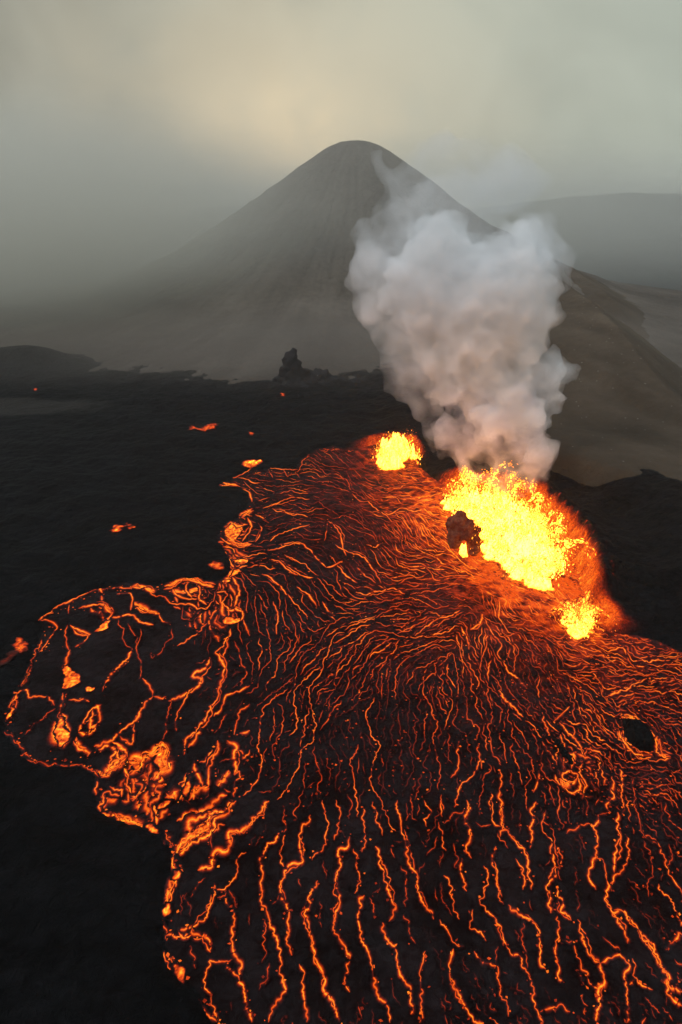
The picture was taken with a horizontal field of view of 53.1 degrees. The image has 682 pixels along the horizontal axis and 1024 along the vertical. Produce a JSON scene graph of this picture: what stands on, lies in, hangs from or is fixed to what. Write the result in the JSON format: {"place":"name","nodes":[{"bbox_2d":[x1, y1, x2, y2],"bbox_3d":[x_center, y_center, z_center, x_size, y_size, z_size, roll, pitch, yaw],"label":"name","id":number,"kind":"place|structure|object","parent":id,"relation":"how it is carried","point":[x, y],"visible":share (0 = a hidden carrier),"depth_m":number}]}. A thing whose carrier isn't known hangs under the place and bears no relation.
{"place":"outdoors","nodes":[
{"label":"outdoors","id":0,"kind":"place"},
{"bbox_2d":[0,648,19,666],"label":"lava breakout","id":1,"kind":"object","parent":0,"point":[10,656],"visible":1,"depth_m":162.09},
{"bbox_2d":[0,205,244,295],"bbox_3d":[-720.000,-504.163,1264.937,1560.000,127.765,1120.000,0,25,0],"label":"distant hill","id":2,"kind":"structure","parent":0,"point":[113,250],"depth_m":1064.67},
{"bbox_2d":[0,212,681,1023],"bbox_3d":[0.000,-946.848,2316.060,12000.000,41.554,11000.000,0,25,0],"label":"ground","id":3,"kind":"structure","parent":0,"point":[88,460],"depth_m":223.17},
{"bbox_2d":[11,637,28,652],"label":"lava breakout","id":4,"kind":"object","parent":3,"relation":"on","point":[20,644],"visible":1,"depth_m":166.54},
{"bbox_2d":[109,524,124,531],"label":"lava breakout","id":5,"kind":"object","parent":3,"relation":"on","point":[116,527],"visible":1,"depth_m":221.08},
{"bbox_2d":[124,523,136,528],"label":"lava breakout","id":6,"kind":"object","parent":3,"relation":"on","point":[131,526],"visible":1,"depth_m":222.44},
{"bbox_2d":[188,423,217,431],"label":"lava breakout","id":7,"kind":"object","parent":3,"relation":"on","point":[204,428],"visible":1,"depth_m":316.66},
{"bbox_2d":[207,560,224,569],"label":"lava breakout","id":8,"kind":"object","parent":3,"relation":"on","point":[215,565],"visible":1,"depth_m":201.94},
{"bbox_2d":[241,459,262,468],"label":"lava breakout","id":9,"kind":"object","parent":3,"relation":"on","point":[250,464],"visible":1,"depth_m":281.31},
{"bbox_2d":[272,348,362,387],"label":"rock crag","id":10,"kind":"structure","parent":3,"relation":"on","point":[293,372],"depth_m":386.63},
{"bbox_2d":[0,140,681,383],"bbox_3d":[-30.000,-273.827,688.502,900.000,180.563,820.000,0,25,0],"label":"mountain","id":11,"kind":"structure","parent":0,"point":[346,256],"depth_m":546.89},
{"bbox_2d":[0,0,681,211],"label":"sky","id":12,"kind":"structure","parent":0,"point":[106,105]},
{"bbox_2d":[2,445,681,1023],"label":"lava lake","id":13,"kind":"structure","parent":0,"point":[332,715],"depth_m":133.10},
{"bbox_2d":[370,429,438,471],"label":"lava fountain","id":14,"kind":"object","parent":13,"relation":"on","point":[395,452],"visible":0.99,"depth_m":282.41},
{"bbox_2d":[445,510,481,555],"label":"rock arch","id":15,"kind":"object","parent":13,"relation":"on","point":[460,524],"visible":0.99,"depth_m":208.15},
{"bbox_2d":[458,543,469,558],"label":"lava spill","id":16,"kind":"object","parent":13,"relation":"on","point":[462,551],"visible":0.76,"depth_m":209.71},
{"bbox_2d":[435,460,595,593],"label":"lava fountain","id":17,"kind":"object","parent":13,"relation":"on","point":[518,544],"visible":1,"depth_m":210.67},
{"bbox_2d":[553,738,573,764],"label":"crust ridge","id":18,"kind":"structure","parent":13,"relation":"in","point":[561,748],"depth_m":135.07},
{"bbox_2d":[536,591,616,655],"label":"lava fountain","id":19,"kind":"object","parent":13,"relation":"on","point":[578,623],"visible":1,"depth_m":173.91},
{"bbox_2d":[622,718,654,751],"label":"rock island","id":20,"kind":"object","parent":13,"relation":"on","point":[638,734],"visible":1,"depth_m":138.03},
{"bbox_2d":[451,252,681,486],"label":"hillside","id":21,"kind":"structure","parent":0,"point":[588,385],"depth_m":354.56},
{"bbox_2d":[469,192,681,290],"bbox_3d":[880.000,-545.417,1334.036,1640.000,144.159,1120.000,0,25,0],"label":"distant hill","id":22,"kind":"structure","parent":0,"point":[632,238],"depth_m":1130.07}
]}

